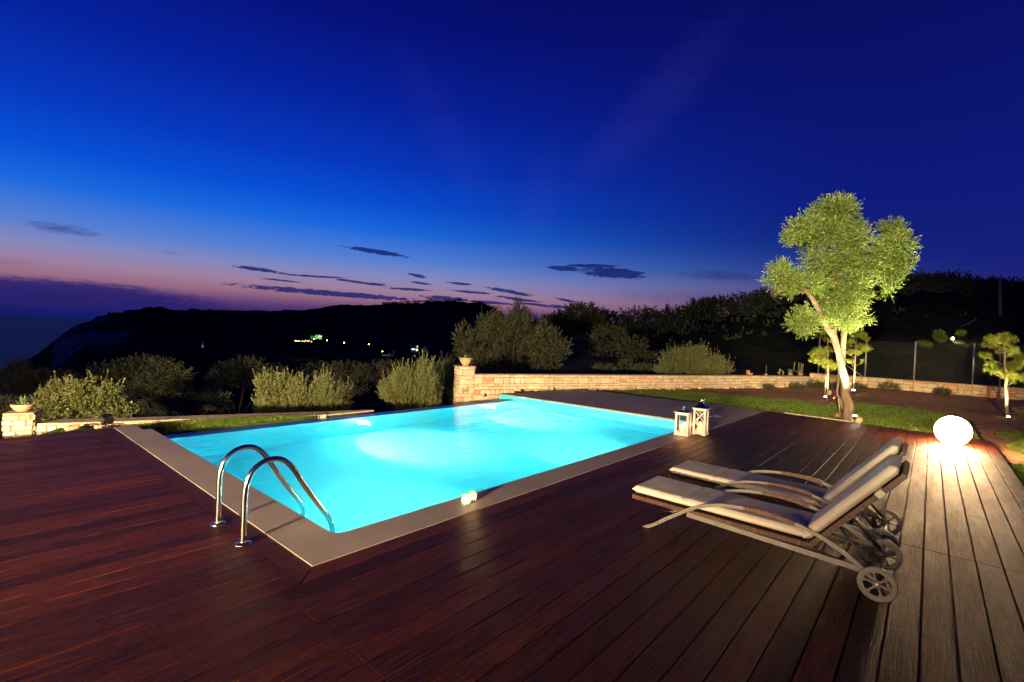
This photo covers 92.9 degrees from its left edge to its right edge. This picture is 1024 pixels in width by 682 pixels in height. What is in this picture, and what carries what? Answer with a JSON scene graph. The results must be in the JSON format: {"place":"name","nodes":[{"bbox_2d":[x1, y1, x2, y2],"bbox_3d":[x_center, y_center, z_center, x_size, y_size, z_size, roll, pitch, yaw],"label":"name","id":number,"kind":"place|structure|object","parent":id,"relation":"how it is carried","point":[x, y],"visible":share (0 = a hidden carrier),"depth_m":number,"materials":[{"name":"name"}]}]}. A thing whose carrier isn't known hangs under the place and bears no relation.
{"place":"outdoors","nodes":[
{"label":"outdoors","id":0,"kind":"place"},
{"bbox_2d":[0,315,154,435],"bbox_3d":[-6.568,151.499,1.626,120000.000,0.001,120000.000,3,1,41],"label":"sea","id":1,"kind":"structure","parent":0,"point":[26,337],"depth_m":3952.31,"materials":[{"name":"liquid"}]},
{"bbox_2d":[0,301,620,418],"bbox_3d":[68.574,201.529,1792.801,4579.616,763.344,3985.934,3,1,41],"label":"headland","id":2,"kind":"structure","parent":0,"point":[365,334],"depth_m":1301.47,"materials":[{"name":"black"}]},
{"bbox_2d":[295,334,322,341],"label":"villa","id":3,"kind":"object","parent":2,"relation":"on","point":[317,336],"visible":1,"depth_m":899.97,"materials":[{"name":"paint"}]},
{"bbox_2d":[410,344,430,352],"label":"house","id":4,"kind":"structure","parent":2,"relation":"on","point":[414,348],"depth_m":901.98,"materials":[{"name":"paint"}]},
{"bbox_2d":[382,299,497,308],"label":"scrub","id":5,"kind":"object","parent":2,"relation":"on","point":[418,301],"visible":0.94,"depth_m":2400.05,"materials":[{"name":"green plant"}]},
{"bbox_2d":[0,0,1023,322],"label":"sky","id":6,"kind":"structure","parent":0,"point":[244,155],"materials":[{"name":"blue"}]},
{"bbox_2d":[2,347,1023,481],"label":"ground","id":7,"kind":"structure","parent":0,"point":[987,418],"depth_m":17.43,"materials":[{"name":"green plant"}]},
{"bbox_2d":[0,394,33,438],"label":"shrub","id":8,"kind":"object","parent":7,"relation":"on","point":[5,406],"visible":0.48,"depth_m":11.38,"materials":[{"name":"green plant"}]},
{"bbox_2d":[0,352,84,402],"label":"olive tree","id":9,"kind":"object","parent":7,"relation":"on","point":[22,388],"visible":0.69,"depth_m":20.62,"materials":[{"name":"green plant"}]},
{"bbox_2d":[63,424,80,430],"bbox_3d":[-6.876,1.349,7.593,0.161,0.087,0.203,3,1,41],"label":"rock","id":10,"kind":"object","parent":7,"relation":"on","point":[72,427],"visible":1,"depth_m":7.55,"materials":[{"name":"stone"}]},
{"bbox_2d":[22,369,139,421],"bbox_3d":[-10.108,1.720,11.304,2.471,2.139,2.020,3,1,41],"label":"shrub","id":11,"kind":"object","parent":7,"relation":"on","point":[85,398],"visible":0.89,"depth_m":10.95,"materials":[{"name":"green plant"}]},
{"bbox_2d":[94,424,105,428],"bbox_3d":[-6.538,1.365,7.739,0.131,0.069,0.170,3,1,41],"label":"rock","id":12,"kind":"object","parent":7,"relation":"on","point":[99,426],"visible":0.73,"depth_m":7.69,"materials":[{"name":"stone"}]},
{"bbox_2d":[85,352,198,416],"bbox_3d":[-14.275,1.983,18.913,5.487,3.119,3.206,3,1,41],"label":"olive tree","id":13,"kind":"object","parent":7,"relation":"on","point":[156,385],"visible":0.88,"depth_m":18.79,"materials":[{"name":"green plant"}]},
{"bbox_2d":[129,388,233,416],"bbox_3d":[-10.713,2.293,16.072,3.406,1.714,1.772,3,1,2],"label":"shrub","id":14,"kind":"object","parent":7,"relation":"on","point":[182,404],"visible":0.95,"depth_m":15.81,"materials":[{"name":"green plant"}]},
{"bbox_2d":[2,409,373,438],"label":"stone wall","id":15,"kind":"structure","parent":7,"relation":"on","point":[15,424],"depth_m":7.85,"materials":[{"name":"stone"}]},
{"bbox_2d":[10,402,35,411],"bbox_3d":[-7.671,1.044,7.633,0.290,0.122,0.290,3,1,41],"label":"planter bowl","id":16,"kind":"object","parent":15,"relation":"on","point":[18,407],"visible":0.94,"depth_m":7.57,"materials":[{"name":"ceramic"}]},
{"bbox_2d":[15,395,30,404],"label":"agave plant","id":17,"kind":"object","parent":16,"relation":"on","point":[23,401],"visible":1,"depth_m":7.63,"materials":[{"name":"green plant"}]},
{"bbox_2d":[120,414,318,433],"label":"lawn grass","id":18,"kind":"structure","parent":7,"relation":"on","point":[184,425],"depth_m":8.29,"materials":[{"name":"green plant"}]},
{"bbox_2d":[199,355,288,413],"bbox_3d":[-14.627,2.626,26.578,4.831,3.988,3.450,3,1,27],"label":"olive tree","id":19,"kind":"object","parent":7,"relation":"on","point":[242,372],"visible":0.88,"depth_m":26.07,"materials":[{"name":"green plant"}]},
{"bbox_2d":[251,366,314,412],"bbox_3d":[-5.945,1.698,12.505,2.094,2.188,1.436,3,1,41],"label":"shrub","id":20,"kind":"object","parent":7,"relation":"on","point":[278,394],"visible":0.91,"depth_m":12.18,"materials":[{"name":"green plant"}]},
{"bbox_2d":[182,358,405,412],"bbox_3d":[-13.141,2.733,29.613,13.110,4.032,4.683,2,1,-11],"label":"olive tree","id":21,"kind":"object","parent":7,"relation":"on","point":[358,374],"visible":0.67,"depth_m":29.83,"materials":[{"name":"green plant"}]},
{"bbox_2d":[299,362,353,411],"bbox_3d":[-4.856,1.644,12.764,1.440,2.252,1.336,3,1,41],"label":"shrub","id":22,"kind":"object","parent":7,"relation":"on","point":[329,395],"visible":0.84,"depth_m":12.48,"materials":[{"name":"green plant"}]},
{"bbox_2d":[375,349,444,409],"bbox_3d":[-2.912,1.417,13.632,2.032,2.574,1.756,3,1,3],"label":"shrub","id":23,"kind":"object","parent":7,"relation":"on","point":[395,391],"visible":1,"depth_m":13.39,"materials":[{"name":"green plant"}]},
{"bbox_2d":[113,389,763,566],"bbox_3d":[0.213,1.701,9.952,6.188,0.306,12.075,3,1,41],"label":"coping","id":24,"kind":"object","parent":7,"relation":"on","point":[306,540],"visible":0.91,"depth_m":5.22,"materials":[{"name":"stone"}]},
{"bbox_2d":[461,493,470,505],"bbox_3d":[-0.445,1.529,4.696,0.091,0.093,0.091,3,1,41],"label":"tealight holder","id":25,"kind":"object","parent":24,"relation":"on","point":[465,499],"visible":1,"depth_m":4.66,"materials":[{"name":"white glass"}]},
{"bbox_2d":[468,490,476,501],"bbox_3d":[-0.394,1.530,4.803,0.091,0.093,0.091,3,1,41],"label":"tealight holder","id":26,"kind":"object","parent":24,"relation":"on","point":[473,494],"visible":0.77,"depth_m":4.77,"materials":[{"name":"white glass"}]},
{"bbox_2d":[673,406,692,436],"bbox_3d":[3.078,1.433,8.747,0.280,0.514,0.255,3,1,34],"label":"lantern","id":27,"kind":"object","parent":24,"relation":"on","point":[683,411],"visible":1,"depth_m":8.71,"materials":[{"name":"white paint"}]},
{"bbox_2d":[680,425,685,432],"bbox_3d":[3.072,1.572,8.748,0.088,0.168,0.088,3,1,41],"label":"candle","id":28,"kind":"object","parent":27,"relation":"on","point":[682,428],"visible":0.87,"depth_m":8.71,"materials":[{"name":"wax"}]},
{"bbox_2d":[433,351,459,405],"bbox_3d":[-1.969,1.335,15.377,1.597,2.077,1.155,6,3,79],"label":"shrub","id":29,"kind":"object","parent":7,"relation":"on","point":[447,398],"visible":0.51,"depth_m":15.34,"materials":[{"name":"green plant"}]},
{"bbox_2d":[0,411,1023,681],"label":"deck","id":30,"kind":"structure","parent":7,"relation":"on","point":[122,559],"depth_m":3.22,"materials":[{"name":"brown wood"}]},
{"bbox_2d":[100,413,114,428],"bbox_3d":[-6.091,1.206,7.322,0.139,0.200,0.175,3,1,31],"label":"floodlight","id":31,"kind":"object","parent":30,"relation":"on","point":[107,421],"visible":1,"depth_m":7.31,"materials":[{"name":"black plastic"}]},
{"bbox_2d":[210,444,334,546],"bbox_3d":[-1.998,1.756,4.096,0.636,1.730,0.821,3,1,41],"label":"pool ladder","id":32,"kind":"object","parent":30,"relation":"attached to","point":[218,521],"visible":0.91,"depth_m":3.98,"materials":[{"name":"metal"}]},
{"bbox_2d":[691,399,710,435],"bbox_3d":[3.451,1.378,8.886,0.265,0.654,0.266,3,1,35],"label":"lantern","id":33,"kind":"object","parent":30,"relation":"on","point":[701,406],"visible":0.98,"depth_m":8.84,"materials":[{"name":"white paint"}]},
{"bbox_2d":[698,422,702,431],"bbox_3d":[3.442,1.574,8.887,0.088,0.193,0.088,3,1,41],"label":"candle","id":34,"kind":"object","parent":33,"relation":"on","point":[701,427],"visible":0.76,"depth_m":8.85,"materials":[{"name":"wax"}]},
{"bbox_2d":[632,455,909,602],"bbox_3d":[2.002,1.260,4.004,1.931,0.923,0.676,3,1,41],"label":"sun lounger","id":35,"kind":"object","parent":30,"relation":"on","point":[739,514],"visible":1,"depth_m":3.69,"materials":[{"name":"beige fabric"}]},
{"bbox_2d":[669,438,907,557],"bbox_3d":[2.562,1.276,4.709,1.931,0.923,0.676,3,1,41],"label":"sun lounger","id":36,"kind":"object","parent":30,"relation":"on","point":[715,477],"visible":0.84,"depth_m":4.46,"materials":[{"name":"beige fabric"}]},
{"bbox_2d":[934,416,971,445],"bbox_3d":[8.074,1.645,8.909,0.520,0.522,0.520,3,1,41],"label":"globe lamp","id":37,"kind":"object","parent":30,"relation":"on","point":[952,431],"visible":1,"depth_m":8.76,"materials":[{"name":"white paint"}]},
{"bbox_2d":[450,305,573,372],"bbox_3d":[-0.082,0.444,24.143,5.864,4.548,4.541,2,1,-3],"label":"olive tree","id":38,"kind":"object","parent":7,"relation":"on","point":[513,329],"visible":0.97,"depth_m":23.32,"materials":[{"name":"green plant"}]},
{"bbox_2d":[509,296,532,371],"bbox_3d":[0.459,-0.059,34.028,1.829,6.294,2.682,2,1,-9],"label":"cypress tree","id":39,"kind":"object","parent":7,"relation":"on","point":[517,309],"visible":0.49,"depth_m":33.73,"materials":[{"name":"green plant"}]},
{"bbox_2d":[500,392,692,426],"bbox_3d":[-0.744,2.271,9.029,5.671,1.504,8.700,3,1,41],"label":"pool basin","id":40,"kind":"object","parent":7,"relation":"in","point":[594,410],"visible":0.1,"depth_m":11.77,"materials":[{"name":"tile"}]},
{"bbox_2d":[163,399,512,438],"bbox_3d":[-2.664,1.785,10.365,0.364,0.500,8.196,3,1,41],"label":"overflow ledge","id":41,"kind":"object","parent":40,"relation":"attached to","point":[295,422],"visible":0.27,"depth_m":9.16,"materials":[{"name":"grey stone"}]},
{"bbox_2d":[170,400,685,532],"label":"pool water","id":42,"kind":"structure","parent":40,"relation":"in","point":[355,473],"depth_m":7.09,"materials":[{"name":"blue liquid"}]},
{"bbox_2d":[591,357,654,370],"bbox_3d":[5.454,1.275,23.818,3.458,1.064,1.534,2,1,-13],"label":"shrub","id":43,"kind":"object","parent":7,"relation":"on","point":[637,366],"visible":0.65,"depth_m":23.79,"materials":[{"name":"green plant"}]},
{"bbox_2d":[453,365,810,404],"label":"stone wall","id":44,"kind":"structure","parent":7,"relation":"on","point":[471,385],"depth_m":16.41,"materials":[{"name":"stone"}]},
{"bbox_2d":[459,357,472,365],"bbox_3d":[-1.402,0.628,14.752,0.444,0.240,0.444,3,1,41],"label":"plant pot","id":45,"kind":"object","parent":44,"relation":"on","point":[464,361],"visible":0.98,"depth_m":14.62,"materials":[{"name":"ceramic"}]},
{"bbox_3d":[12.714,1.463,21.442,0.217,0.109,0.217,3,1,41],"label":"plant pot","id":46,"kind":"object","parent":44,"relation":"on","visible":0},
{"bbox_2d":[793,362,803,372],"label":"aloe plant","id":47,"kind":"object","parent":46,"relation":"in","point":[801,371],"visible":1,"depth_m":21.43,"materials":[{"name":"green plant"}]},
{"bbox_2d":[653,338,735,374],"bbox_3d":[7.773,0.799,20.308,3.478,1.872,2.328,2,1,-3],"label":"shrub","id":48,"kind":"object","parent":7,"relation":"on","point":[702,366],"visible":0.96,"depth_m":20.34,"materials":[{"name":"green plant"}]},
{"bbox_2d":[762,383,775,389],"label":"shrub","id":49,"kind":"object","parent":7,"relation":"on","point":[769,386],"visible":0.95,"depth_m":19.51,"materials":[{"name":"green plant"}]},
{"bbox_2d":[540,389,1023,485],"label":"lawn grass","id":50,"kind":"structure","parent":7,"relation":"on","point":[1018,437],"depth_m":13.62,"materials":[{"name":"green plant"}]},
{"bbox_2d":[788,382,804,389],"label":"shrub","id":51,"kind":"object","parent":7,"relation":"on","point":[798,387],"visible":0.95,"depth_m":19.71,"materials":[{"name":"green plant"}]},
{"bbox_2d":[805,379,824,388],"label":"shrub","id":52,"kind":"object","parent":7,"relation":"on","point":[810,384],"visible":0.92,"depth_m":20.17,"materials":[{"name":"green plant"}]},
{"bbox_2d":[784,412,850,421],"bbox_3d":[7.370,1.875,11.799,0.070,0.090,1.410,2,1,-43],"label":"kerb strip","id":53,"kind":"object","parent":7,"relation":"on","point":[818,417],"visible":0.43,"depth_m":11.73,"materials":[{"name":"stone"}]},
{"bbox_2d":[807,327,836,399],"bbox_3d":[10.479,0.711,16.362,1.300,2.543,0.842,2,1,-27],"label":"pine tree","id":54,"kind":"object","parent":7,"relation":"on","point":[824,361],"visible":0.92,"depth_m":16.23,"materials":[{"name":"green plant"}]},
{"bbox_2d":[833,395,840,416],"bbox_3d":[7.900,1.592,11.847,0.319,0.538,0.063,2,1,-24],"label":"garden tap","id":55,"kind":"object","parent":7,"relation":"on","point":[838,405],"visible":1,"depth_m":11.88,"materials":[{"name":"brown metal"}]},
{"bbox_2d":[756,190,922,420],"bbox_3d":[7.844,-0.807,11.781,3.855,5.573,1.990,3,1,4],"label":"olive tree","id":56,"kind":"object","parent":7,"relation":"on","point":[837,220],"visible":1,"depth_m":11.46,"materials":[{"name":"green plant"}]},
{"bbox_2d":[818,380,869,389],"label":"shrub","id":57,"kind":"object","parent":7,"relation":"on","point":[857,384],"visible":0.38,"depth_m":20.19,"materials":[{"name":"green plant"}]},
{"bbox_2d":[850,416,862,422],"bbox_3d":[8.184,1.882,11.574,0.259,0.193,0.287,3,1,41],"label":"rock","id":58,"kind":"object","parent":7,"relation":"on","point":[859,420],"visible":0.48,"depth_m":11.48,"materials":[{"name":"stone"}]},
{"bbox_2d":[846,328,872,389],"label":"pine tree","id":59,"kind":"object","parent":7,"relation":"on","point":[858,334],"visible":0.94,"depth_m":18.82,"materials":[{"name":"green plant"}]},
{"bbox_2d":[876,381,901,391],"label":"shrub","id":60,"kind":"object","parent":7,"relation":"on","point":[888,387],"visible":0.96,"depth_m":19.41,"materials":[{"name":"green plant"}]},
{"bbox_2d":[810,373,1023,399],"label":"stone wall","id":61,"kind":"structure","parent":7,"relation":"on","point":[1016,393],"depth_m":19.53,"materials":[{"name":"stone"}]},
{"bbox_2d":[817,339,1023,386],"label":"wire fence","id":62,"kind":"object","parent":61,"relation":"on","point":[972,367],"visible":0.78,"depth_m":19.96,"materials":[{"name":"metal"}]},
{"bbox_2d":[932,386,953,395],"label":"shrub","id":63,"kind":"object","parent":7,"relation":"on","point":[945,390],"visible":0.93,"depth_m":18.66,"materials":[{"name":"green plant"}]},
{"bbox_2d":[976,332,1023,415],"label":"pine tree","id":64,"kind":"object","parent":7,"relation":"on","point":[1008,372],"visible":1,"depth_m":14.11,"materials":[{"name":"green plant"}]},
{"bbox_2d":[988,344,1015,399],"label":"pine tree","id":65,"kind":"object","parent":7,"relation":"on","point":[999,389],"visible":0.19,"depth_m":17.71,"materials":[{"name":"green plant"}]},
{"bbox_2d":[1011,406,1023,416],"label":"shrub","id":66,"kind":"object","parent":7,"relation":"on","point":[1017,410],"visible":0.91,"depth_m":14.40,"materials":[{"name":"green plant"}]},
{"bbox_2d":[503,291,1023,384],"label":"hillside","id":67,"kind":"structure","parent":0,"point":[777,345],"depth_m":41.08,"materials":[{"name":"green plant"}]},
{"bbox_2d":[552,301,607,336],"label":"holm oak tree","id":68,"kind":"object","parent":67,"relation":"on","point":[583,321],"visible":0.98,"depth_m":54.99,"materials":[{"name":"green plant"}]},
{"bbox_2d":[570,321,663,360],"bbox_3d":[6.946,0.572,31.827,6.354,3.795,4.600,3,1,41],"label":"holm oak tree","id":69,"kind":"object","parent":67,"relation":"on","point":[624,340],"visible":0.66,"depth_m":32.03,"materials":[{"name":"green plant"}]},
{"bbox_2d":[533,268,1023,347],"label":"woodland","id":70,"kind":"object","parent":67,"relation":"on","point":[669,318],"visible":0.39,"depth_m":74.68,"materials":[{"name":"green plant"}]},
{"bbox_2d":[916,329,948,347],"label":"pine tree","id":71,"kind":"object","parent":67,"relation":"on","point":[941,337],"visible":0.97,"depth_m":33.88,"materials":[{"name":"green plant"}]},
{"bbox_2d":[955,330,967,336],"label":"pine tree","id":72,"kind":"object","parent":67,"relation":"on","point":[961,332],"visible":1,"depth_m":35.92,"materials":[{"name":"green plant"}]},
{"bbox_2d":[998,280,1002,315],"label":"utility pole","id":73,"kind":"object","parent":67,"relation":"on","point":[1000,298],"visible":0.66,"depth_m":44.92,"materials":[{"name":"brown wood"}]}
]}

